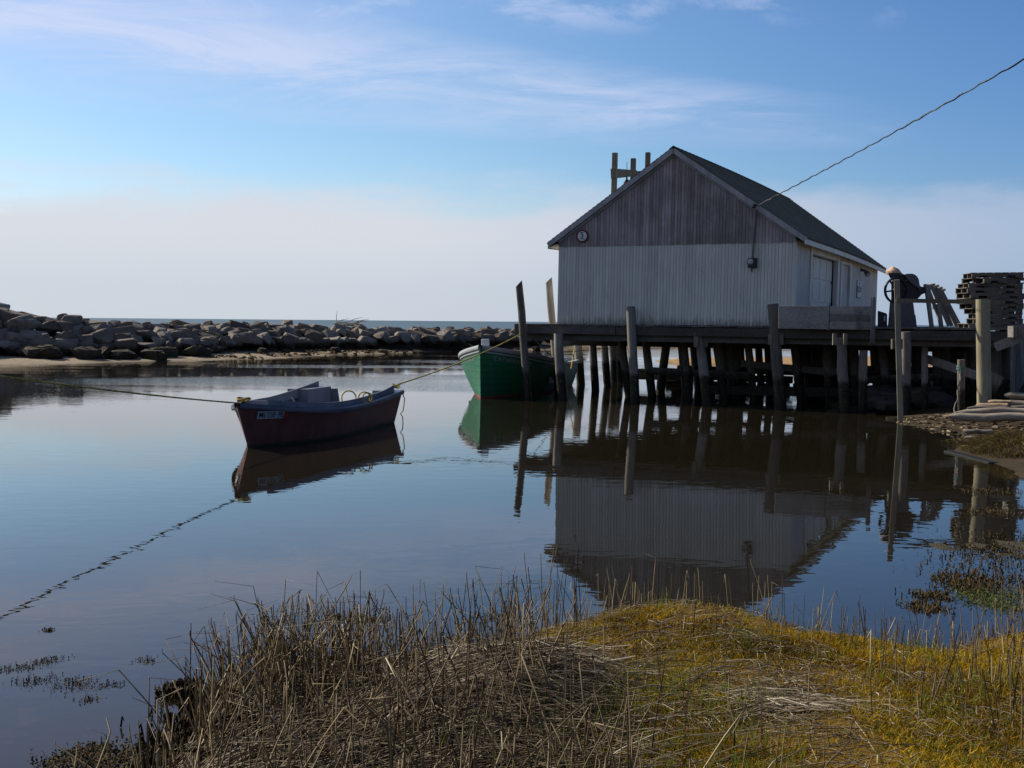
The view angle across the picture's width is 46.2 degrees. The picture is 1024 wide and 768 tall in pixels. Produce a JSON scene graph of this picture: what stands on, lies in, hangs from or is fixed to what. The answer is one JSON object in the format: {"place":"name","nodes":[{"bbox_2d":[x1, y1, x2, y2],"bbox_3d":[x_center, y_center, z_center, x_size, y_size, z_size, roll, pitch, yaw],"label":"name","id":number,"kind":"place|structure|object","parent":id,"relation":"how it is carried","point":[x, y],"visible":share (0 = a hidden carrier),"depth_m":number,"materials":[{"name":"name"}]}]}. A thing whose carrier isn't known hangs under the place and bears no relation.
{"place":"outdoors","nodes":[
{"label":"outdoors","id":0,"kind":"place"},
{"bbox_2d":[22,349,39,358],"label":"boulder","id":1,"kind":"object","parent":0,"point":[28,353],"visible":0.74,"depth_m":66.44,"materials":[{"name":"stone"}]},
{"bbox_2d":[0,348,1023,767],"bbox_3d":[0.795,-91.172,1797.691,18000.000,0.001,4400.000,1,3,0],"label":"harbour water","id":2,"kind":"structure","parent":0,"point":[136,526],"depth_m":15.63,"materials":[{"name":"liquid"}]},
{"bbox_2d":[0,627,154,703],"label":"floating weed","id":3,"kind":"object","parent":2,"relation":"on","point":[46,657],"visible":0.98,"depth_m":8.29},
{"bbox_2d":[25,733,181,767],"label":"rock","id":4,"kind":"object","parent":2,"relation":"on","point":[82,753],"visible":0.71,"depth_m":6.81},
{"bbox_2d":[231,381,404,447],"bbox_3d":[-4.487,0.676,26.147,2.441,1.171,6.849,1,3,12],"label":"dory","id":5,"kind":"object","parent":2,"relation":"on","point":[313,411],"visible":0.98,"depth_m":24.80,"materials":[{"name":"red paint"}]},
{"bbox_2d":[0,375,242,403],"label":"bow rope","id":6,"kind":"object","parent":5,"relation":"on","point":[114,390],"visible":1,"depth_m":19.02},
{"bbox_2d":[398,334,519,383],"bbox_3d":[-1.252,-0.791,33.777,0.038,1.166,9.736,1,3,18],"label":"stern rope","id":7,"kind":"object","parent":5,"relation":"attached to","point":[458,362],"visible":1,"depth_m":33.07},
{"bbox_2d":[306,609,534,648],"bbox_3d":[-0.725,1.969,9.934,1.987,0.028,1.378,2,3,22],"label":"edge weed","id":8,"kind":"object","parent":2,"relation":"on","point":[421,636],"visible":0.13,"depth_m":10.04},
{"bbox_2d":[458,339,579,398],"bbox_3d":[0.133,-0.585,43.220,3.350,2.172,9.631,1,3,14],"label":"green boat","id":9,"kind":"object","parent":2,"relation":"on","point":[495,372],"visible":0.78,"depth_m":39.62,"materials":[{"name":"paint"}]},
{"bbox_2d":[867,396,888,410],"bbox_3d":[10.608,0.581,34.881,0.790,0.444,0.643,3,7,-24],"label":"boulder","id":10,"kind":"object","parent":2,"relation":"on","point":[871,403],"visible":0.58,"depth_m":34.67,"materials":[{"name":"stone"}]},
{"bbox_2d":[875,400,896,413],"bbox_3d":[10.684,0.651,33.876,0.745,0.380,0.494,6,-6,-25],"label":"boulder","id":11,"kind":"object","parent":2,"relation":"on","point":[889,406],"visible":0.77,"depth_m":33.69,"materials":[{"name":"stone"}]},
{"bbox_2d":[892,484,1023,614],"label":"mud weed","id":12,"kind":"object","parent":2,"relation":"on","point":[957,584],"visible":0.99,"depth_m":11.93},
{"bbox_2d":[932,581,1023,615],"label":"green algae","id":13,"kind":"object","parent":2,"relation":"on","point":[993,599],"visible":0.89,"depth_m":10.96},
{"bbox_2d":[0,333,1023,767],"bbox_3d":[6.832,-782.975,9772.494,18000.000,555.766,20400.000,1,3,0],"label":"ground","id":14,"kind":"structure","parent":0,"point":[1016,463],"depth_m":8.24,"materials":[{"name":"soil"}]},
{"bbox_2d":[3,341,20,354],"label":"boulder","id":15,"kind":"object","parent":14,"relation":"on","point":[14,346],"visible":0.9,"depth_m":67.31,"materials":[{"name":"stone"}]},
{"bbox_2d":[5,331,27,342],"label":"boulder","id":16,"kind":"object","parent":14,"relation":"on","point":[15,336],"visible":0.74,"depth_m":67.77,"materials":[{"name":"stone"}]},
{"bbox_2d":[2,314,41,332],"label":"boulder","id":17,"kind":"object","parent":14,"relation":"on","point":[29,322],"visible":0.73,"depth_m":69.01,"materials":[{"name":"stone"}]},
{"bbox_2d":[0,307,25,321],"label":"boulder","id":18,"kind":"object","parent":17,"relation":"on","point":[5,315],"visible":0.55,"depth_m":69.09,"materials":[{"name":"stone"}]},
{"bbox_2d":[16,346,49,358],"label":"boulder","id":19,"kind":"object","parent":14,"relation":"on","point":[19,352],"visible":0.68,"depth_m":66.85,"materials":[{"name":"stone"}]},
{"bbox_2d":[18,329,49,341],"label":"boulder","id":20,"kind":"object","parent":14,"relation":"on","point":[27,335],"visible":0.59,"depth_m":68.61,"materials":[{"name":"stone"}]},
{"bbox_2d":[28,337,55,345],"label":"boulder","id":21,"kind":"object","parent":14,"relation":"on","point":[42,341],"visible":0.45,"depth_m":68.39,"materials":[{"name":"stone"}]},
{"bbox_2d":[35,320,59,332],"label":"boulder","id":22,"kind":"object","parent":14,"relation":"on","point":[50,326],"visible":0.77,"depth_m":70.02,"materials":[{"name":"stone"}]},
{"bbox_2d":[40,348,60,358],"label":"boulder","id":23,"kind":"object","parent":14,"relation":"on","point":[49,352],"visible":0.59,"depth_m":66.66,"materials":[{"name":"stone"}]},
{"bbox_2d":[54,338,77,355],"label":"boulder","id":24,"kind":"object","parent":14,"relation":"on","point":[64,345],"visible":0.69,"depth_m":69.22,"materials":[{"name":"stone"}]},
{"bbox_2d":[53,330,74,338],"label":"boulder","id":25,"kind":"object","parent":24,"relation":"on","point":[67,334],"visible":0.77,"depth_m":69.62,"materials":[{"name":"stone"}]},
{"bbox_2d":[72,324,84,335],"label":"boulder","id":26,"kind":"object","parent":14,"relation":"on","point":[76,329],"visible":0.51,"depth_m":71.21,"materials":[{"name":"stone"}]},
{"bbox_2d":[56,321,71,332],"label":"boulder","id":27,"kind":"object","parent":26,"relation":"on","point":[65,326],"visible":0.8,"depth_m":70.43,"materials":[{"name":"stone"}]},
{"bbox_2d":[61,315,82,325],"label":"boulder","id":28,"kind":"object","parent":26,"relation":"on","point":[75,319],"visible":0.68,"depth_m":71.66,"materials":[{"name":"stone"}]},
{"bbox_2d":[75,334,93,342],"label":"boulder","id":29,"kind":"object","parent":14,"relation":"on","point":[85,338],"visible":0.57,"depth_m":70.41,"materials":[{"name":"stone"}]},
{"bbox_2d":[69,346,101,359],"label":"boulder","id":30,"kind":"object","parent":14,"relation":"on","point":[87,353],"visible":0.84,"depth_m":68.06,"materials":[{"name":"stone"}]},
{"bbox_2d":[87,328,113,344],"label":"boulder","id":31,"kind":"object","parent":14,"relation":"on","point":[102,336],"visible":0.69,"depth_m":71.24,"materials":[{"name":"stone"}]},
{"bbox_2d":[89,323,112,334],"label":"boulder","id":32,"kind":"object","parent":14,"relation":"on","point":[99,326],"visible":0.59,"depth_m":72.40,"materials":[{"name":"stone"}]},
{"bbox_2d":[108,349,138,359],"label":"boulder","id":33,"kind":"object","parent":14,"relation":"on","point":[121,354],"visible":0.87,"depth_m":69.73,"materials":[{"name":"stone"}]},
{"bbox_2d":[112,325,135,334],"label":"boulder","id":34,"kind":"object","parent":14,"relation":"on","point":[128,329],"visible":0.45,"depth_m":73.28,"materials":[{"name":"stone"}]},
{"bbox_2d":[114,338,137,355],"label":"boulder","id":35,"kind":"object","parent":14,"relation":"on","point":[131,344],"visible":0.65,"depth_m":71.50,"materials":[{"name":"stone"}]},
{"bbox_2d":[136,330,156,339],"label":"boulder","id":36,"kind":"object","parent":14,"relation":"on","point":[146,334],"visible":0.73,"depth_m":74.46,"materials":[{"name":"stone"}]},
{"bbox_2d":[138,348,166,360],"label":"boulder","id":37,"kind":"object","parent":14,"relation":"on","point":[155,355],"visible":0.85,"depth_m":70.72,"materials":[{"name":"stone"}]},
{"bbox_2d":[147,346,178,357],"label":"boulder","id":38,"kind":"object","parent":14,"relation":"on","point":[171,351],"visible":0.51,"depth_m":72.77,"materials":[{"name":"stone"}]},
{"bbox_2d":[173,337,195,351],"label":"boulder","id":39,"kind":"object","parent":14,"relation":"on","point":[186,342],"visible":0.71,"depth_m":75.50,"materials":[{"name":"stone"}]},
{"bbox_2d":[179,345,205,355],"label":"boulder","id":40,"kind":"object","parent":14,"relation":"on","point":[192,350],"visible":0.67,"depth_m":74.17,"materials":[{"name":"stone"}]},
{"bbox_2d":[193,347,213,356],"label":"boulder","id":41,"kind":"object","parent":14,"relation":"on","point":[206,352],"visible":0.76,"depth_m":74.53,"materials":[{"name":"stone"}]},
{"bbox_2d":[218,335,232,346],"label":"boulder","id":42,"kind":"object","parent":14,"relation":"on","point":[226,340],"visible":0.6,"depth_m":79.13,"materials":[{"name":"stone"}]},
{"bbox_2d":[228,332,242,347],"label":"boulder","id":43,"kind":"object","parent":14,"relation":"on","point":[237,339],"visible":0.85,"depth_m":80.62,"materials":[{"name":"stone"}]},
{"bbox_2d":[120,677,359,767],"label":"rock","id":44,"kind":"object","parent":14,"relation":"on","point":[188,731],"visible":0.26,"depth_m":7.18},
{"bbox_2d":[257,332,271,345],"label":"boulder","id":45,"kind":"object","parent":14,"relation":"on","point":[266,337],"visible":0.83,"depth_m":83.65,"materials":[{"name":"stone"}]},
{"bbox_2d":[276,335,294,349],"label":"boulder","id":46,"kind":"object","parent":14,"relation":"on","point":[288,342],"visible":0.93,"depth_m":85.94,"materials":[{"name":"stone"}]},
{"bbox_2d":[305,330,322,347],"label":"boulder","id":47,"kind":"object","parent":14,"relation":"on","point":[316,338],"visible":0.8,"depth_m":89.26,"materials":[{"name":"stone"}]},
{"bbox_2d":[144,339,519,358],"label":"seaweed wrack","id":48,"kind":"object","parent":14,"relation":"on","point":[233,350],"visible":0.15,"depth_m":85.48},
{"bbox_2d":[353,336,366,348],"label":"boulder","id":49,"kind":"object","parent":14,"relation":"on","point":[362,342],"visible":0.86,"depth_m":92.66,"materials":[{"name":"stone"}]},
{"bbox_2d":[373,331,388,342],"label":"boulder","id":50,"kind":"object","parent":14,"relation":"on","point":[381,336],"visible":1,"depth_m":94.66,"materials":[{"name":"stone"}]},
{"bbox_2d":[185,535,590,727],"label":"tall reeds","id":51,"kind":"object","parent":14,"relation":"on","point":[392,623],"visible":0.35,"depth_m":8.16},
{"bbox_2d":[50,566,746,767],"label":"reed stalks","id":52,"kind":"object","parent":14,"relation":"on","point":[345,644],"visible":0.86,"depth_m":6.56,"materials":[{"name":"plant"}]},
{"bbox_2d":[394,331,410,345],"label":"boulder","id":53,"kind":"object","parent":14,"relation":"on","point":[405,339],"visible":0.99,"depth_m":96.22,"materials":[{"name":"stone"}]},
{"bbox_2d":[435,329,455,348],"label":"boulder","id":54,"kind":"object","parent":14,"relation":"on","point":[445,336],"visible":0.98,"depth_m":99.98,"materials":[{"name":"stone"}]},
{"bbox_2d":[449,333,466,346],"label":"boulder","id":55,"kind":"object","parent":14,"relation":"on","point":[460,341],"visible":0.81,"depth_m":100.90,"materials":[{"name":"stone"}]},
{"bbox_2d":[307,636,689,702],"bbox_3d":[-0.194,1.767,7.433,2.537,0.414,1.691,2,3,20],"label":"straw heap","id":56,"kind":"object","parent":14,"relation":"on","point":[593,652],"visible":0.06,"depth_m":7.35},
{"bbox_2d":[167,596,933,767],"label":"dead straw","id":57,"kind":"object","parent":14,"relation":"on","point":[555,671],"visible":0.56,"depth_m":6.44,"materials":[{"name":"plant"}]},
{"bbox_2d":[433,589,1023,767],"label":"green shoots","id":58,"kind":"object","parent":14,"relation":"on","point":[745,764],"visible":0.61,"depth_m":6.70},
{"bbox_2d":[489,598,1023,767],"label":"marsh moss","id":59,"kind":"object","parent":14,"relation":"on","point":[951,761],"visible":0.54,"depth_m":7.11,"materials":[{"name":"plant"}]},
{"bbox_2d":[494,570,1023,767],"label":"moss stubble","id":60,"kind":"object","parent":14,"relation":"on","point":[960,671],"visible":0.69,"depth_m":7.30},
{"bbox_2d":[514,277,1023,415],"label":"wharf","id":61,"kind":"structure","parent":14,"relation":"on","point":[830,365],"depth_m":37.74,"materials":[{"name":"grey wood"}]},
{"bbox_2d":[611,152,650,192],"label":"hoist frame","id":62,"kind":"object","parent":61,"relation":"on","point":[616,172],"visible":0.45,"depth_m":46.32,"materials":[{"name":"grey wood"}]},
{"bbox_2d":[547,145,885,325],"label":"shed","id":63,"kind":"structure","parent":61,"relation":"on","point":[670,232],"depth_m":37.02,"materials":[{"name":"paint"}]},
{"bbox_2d":[576,230,587,242],"bbox_3d":[2.227,-4.693,38.063,0.410,0.410,0.028,2,3,25],"label":"round sign","id":64,"kind":"object","parent":63,"relation":"attached to","point":[581,236],"visible":1,"depth_m":38.05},
{"bbox_2d":[747,204,756,271],"bbox_3d":[7.147,-4.348,35.718,0.283,2.010,0.282,3,4,38],"label":"electric meter","id":65,"kind":"object","parent":63,"relation":"attached to","point":[752,262],"visible":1,"depth_m":35.72,"materials":[{"name":"metal"}]},
{"bbox_2d":[811,256,831,321],"bbox_3d":[10.106,-3.032,39.608,0.091,2.250,4.460,2,3,25],"label":"roll up door","id":66,"kind":"structure","parent":63,"relation":"in","point":[822,268],"depth_m":39.89,"materials":[{"name":"paint"}]},
{"bbox_2d":[841,265,847,305],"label":"side door","id":67,"kind":"structure","parent":63,"relation":"in","point":[845,268],"depth_m":43.36,"materials":[{"name":"paint"}]},
{"bbox_2d":[757,58,1023,205],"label":"overhead cable","id":68,"kind":"object","parent":63,"relation":"attached to","point":[959,95],"visible":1,"depth_m":25.58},
{"bbox_2d":[778,297,875,342],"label":"board wall","id":69,"kind":"structure","parent":61,"relation":"on","point":[849,317],"depth_m":34.12,"materials":[{"name":"grey wood"}]},
{"bbox_2d":[878,311,886,326],"bbox_3d":[11.263,-1.948,36.494,0.293,0.566,0.805,1,3,17],"label":"fish tub","id":70,"kind":"object","parent":61,"relation":"on","point":[882,319],"visible":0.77,"depth_m":36.15,"materials":[{"name":"plastic"}]},
{"bbox_2d":[884,274,925,326],"bbox_3d":[12.040,-2.540,36.835,1.530,1.726,0.943,1,3,0],"label":"winch","id":71,"kind":"object","parent":61,"relation":"on","point":[911,287],"visible":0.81,"depth_m":36.49,"materials":[{"name":"metal"}]},
{"bbox_2d":[885,266,901,277],"bbox_3d":[11.769,-3.415,36.745,0.659,0.398,0.456,1,3,0],"label":"orange cover","id":72,"kind":"object","parent":71,"relation":"on","point":[892,272],"visible":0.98,"depth_m":36.59,"materials":[{"name":"fabric"}]},
{"bbox_2d":[923,283,959,329],"bbox_3d":[13.356,-2.408,37.355,0.683,1.442,2.032,3,4,40],"label":"timber rack","id":73,"kind":"object","parent":61,"relation":"on","point":[946,311],"visible":0.93,"depth_m":37.19,"materials":[{"name":"grey wood"}]},
{"bbox_2d":[957,323,1020,327],"bbox_3d":[13.799,-1.656,34.562,1.606,0.161,1.100,1,3,5],"label":"pallet","id":74,"kind":"object","parent":61,"relation":"on","point":[966,325],"visible":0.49,"depth_m":34.06,"materials":[{"name":"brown wood"}]},
{"bbox_2d":[966,318,1023,324],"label":"pallet","id":75,"kind":"object","parent":74,"relation":"on","point":[1000,321],"visible":0.59,"depth_m":33.99,"materials":[{"name":"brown wood"}]},
{"bbox_2d":[968,313,1021,318],"bbox_3d":[13.881,-1.943,34.508,1.253,0.161,1.100,1,3,8],"label":"pallet","id":76,"kind":"object","parent":75,"relation":"on","point":[1003,316],"visible":0.66,"depth_m":33.97,"materials":[{"name":"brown wood"}]},
{"bbox_2d":[964,308,1022,313],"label":"pallet","id":77,"kind":"object","parent":76,"relation":"on","point":[1000,310],"visible":0.56,"depth_m":34.00,"materials":[{"name":"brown wood"}]},
{"bbox_2d":[959,303,1023,308],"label":"pallet","id":78,"kind":"object","parent":77,"relation":"on","point":[996,306],"visible":0.56,"depth_m":33.98,"materials":[{"name":"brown wood"}]},
{"bbox_2d":[959,298,1023,303],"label":"pallet","id":79,"kind":"object","parent":78,"relation":"on","point":[1015,300],"visible":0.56,"depth_m":33.93,"materials":[{"name":"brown wood"}]},
{"bbox_2d":[956,293,1023,298],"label":"pallet","id":80,"kind":"object","parent":79,"relation":"on","point":[989,295],"visible":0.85,"depth_m":33.95,"materials":[{"name":"brown wood"}]},
{"bbox_2d":[955,287,1022,293],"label":"pallet","id":81,"kind":"object","parent":80,"relation":"on","point":[987,290],"visible":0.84,"depth_m":33.95,"materials":[{"name":"brown wood"}]},
{"bbox_2d":[957,283,1022,288],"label":"pallet","id":82,"kind":"object","parent":81,"relation":"on","point":[995,285],"visible":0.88,"depth_m":33.99,"materials":[{"name":"brown wood"}]},
{"bbox_2d":[962,277,1023,283],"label":"pallet","id":83,"kind":"object","parent":82,"relation":"on","point":[993,280],"visible":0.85,"depth_m":33.95,"materials":[{"name":"brown wood"}]},
{"bbox_2d":[962,272,1023,278],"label":"pallet","id":84,"kind":"object","parent":83,"relation":"on","point":[996,275],"visible":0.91,"depth_m":33.96,"materials":[{"name":"brown wood"}]},
{"bbox_2d":[534,600,1023,767],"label":"straw bits","id":85,"kind":"object","parent":14,"relation":"on","point":[819,674],"visible":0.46,"depth_m":7.08,"materials":[{"name":"plant"}]},
{"bbox_2d":[544,552,1023,648],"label":"reed stubble","id":86,"kind":"object","parent":14,"relation":"on","point":[765,611],"visible":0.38,"depth_m":9.28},
{"bbox_2d":[666,679,945,727],"bbox_3d":[1.605,1.781,6.749,1.229,0.139,1.182,-2,4,-37],"label":"straw drift","id":87,"kind":"object","parent":14,"relation":"on","point":[787,698],"visible":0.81,"depth_m":6.73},
{"bbox_2d":[792,595,1023,742],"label":"side stubble","id":88,"kind":"object","parent":14,"relation":"on","point":[971,670],"visible":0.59,"depth_m":7.86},
{"bbox_2d":[891,386,941,394],"bbox_3d":[11.940,0.302,35.569,1.500,0.403,1.000,-10,-5,36],"label":"boulder","id":89,"kind":"object","parent":14,"relation":"on","point":[918,389],"visible":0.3,"depth_m":35.24,"materials":[{"name":"stone"}]},
{"bbox_2d":[867,393,911,402],"bbox_3d":[11.049,0.399,35.465,1.503,0.198,0.996,5,8,16],"label":"boulder","id":90,"kind":"object","parent":89,"relation":"on","point":[891,397],"visible":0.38,"depth_m":35.21,"materials":[{"name":"stone"}]},
{"bbox_2d":[867,385,896,394],"bbox_3d":[11.133,0.240,36.062,1.268,0.254,1.065,-4,15,-34],"label":"boulder","id":91,"kind":"object","parent":90,"relation":"on","point":[884,389],"visible":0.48,"depth_m":35.91,"materials":[{"name":"stone"}]},
{"bbox_2d":[911,390,955,408],"bbox_3d":[12.085,0.460,34.581,1.206,0.355,1.482,-7,11,-9],"label":"boulder","id":92,"kind":"object","parent":14,"relation":"on","point":[938,399],"visible":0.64,"depth_m":34.26,"materials":[{"name":"stone"}]},
{"bbox_2d":[891,279,1004,421],"bbox_3d":[11.178,-0.732,30.884,2.742,3.891,0.306,1,3,6],"label":"rail fence","id":93,"kind":"object","parent":14,"relation":"on","point":[897,343],"visible":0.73,"depth_m":30.91,"materials":[{"name":"grey wood"}]},
{"bbox_2d":[953,359,965,412],"bbox_3d":[11.173,0.169,30.209,0.244,1.550,1.274,2,4,33],"label":"short post","id":94,"kind":"object","parent":14,"relation":"on","point":[960,369],"visible":0.94,"depth_m":30.56,"materials":[{"name":"grey wood"}]},
{"bbox_2d":[896,413,1023,441],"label":"pebbles","id":95,"kind":"object","parent":14,"relation":"on","point":[944,423],"visible":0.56,"depth_m":28.93,"materials":[{"name":"stone"}]},
{"bbox_2d":[944,451,997,462],"bbox_3d":[8.684,1.398,22.750,0.200,0.070,1.905,0,3,-4],"label":"plank","id":96,"kind":"object","parent":14,"relation":"on","point":[969,456],"visible":0.68,"depth_m":22.69,"materials":[{"name":"grey wood"}]},
{"bbox_2d":[964,429,991,433],"bbox_3d":[10.326,1.054,26.582,0.595,0.126,0.131,1,3,18],"label":"log","id":97,"kind":"object","parent":14,"relation":"on","point":[975,431],"visible":0.88,"depth_m":26.55,"materials":[{"name":"grey wood"}]},
{"bbox_2d":[937,428,1023,446],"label":"bank sedge","id":98,"kind":"object","parent":14,"relation":"on","point":[953,440],"visible":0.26,"depth_m":25.48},
{"bbox_2d":[976,299,991,403],"bbox_3d":[11.875,-0.711,30.198,0.470,2.853,0.358,1,3,0],"label":"mooring pile","id":99,"kind":"object","parent":14,"relation":"on","point":[983,359],"visible":0.87,"depth_m":30.06,"materials":[{"name":"grey wood"}]},
{"bbox_2d":[949,412,1023,421],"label":"log","id":100,"kind":"object","parent":14,"relation":"on","point":[971,417],"visible":1,"depth_m":27.51,"materials":[{"name":"grey wood"}]},
{"bbox_2d":[955,407,1023,413],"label":"log","id":101,"kind":"object","parent":100,"relation":"on","point":[993,410],"visible":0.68,"depth_m":28.03,"materials":[{"name":"grey wood"}]},
{"bbox_2d":[955,427,1023,458],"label":"sedge tussock","id":102,"kind":"object","parent":14,"relation":"on","point":[997,438],"visible":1,"depth_m":23.16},
{"bbox_2d":[967,405,1023,408],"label":"log","id":103,"kind":"object","parent":14,"relation":"on","point":[983,406],"visible":0.5,"depth_m":28.67,"materials":[{"name":"grey wood"}]},
{"bbox_2d":[1008,400,1023,405],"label":"log","id":104,"kind":"object","parent":14,"relation":"on","point":[1015,402],"visible":0.54,"depth_m":28.96,"materials":[{"name":"grey wood"}]},
{"bbox_2d":[1004,392,1023,399],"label":"log","id":105,"kind":"object","parent":104,"relation":"on","point":[1014,395],"visible":1,"depth_m":29.47,"materials":[{"name":"grey wood"}]},
{"bbox_2d":[0,0,1023,324],"label":"sky","id":106,"kind":"structure","parent":0,"point":[386,160],"materials":[{"name":"blue"}]},
{"bbox_2d":[34,318,994,337],"bbox_3d":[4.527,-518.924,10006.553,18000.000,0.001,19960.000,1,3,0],"label":"sea","id":107,"kind":"structure","parent":0,"point":[475,325],"depth_m":1247.53,"materials":[{"name":"liquid"}]},
{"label":"boulder","id":108,"kind":"object","parent":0,"visible":0},
{"bbox_2d":[236,332,261,346],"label":"boulder","id":109,"kind":"object","parent":108,"relation":"on","point":[250,338],"visible":0.79,"depth_m":81.42,"materials":[{"name":"stone"}]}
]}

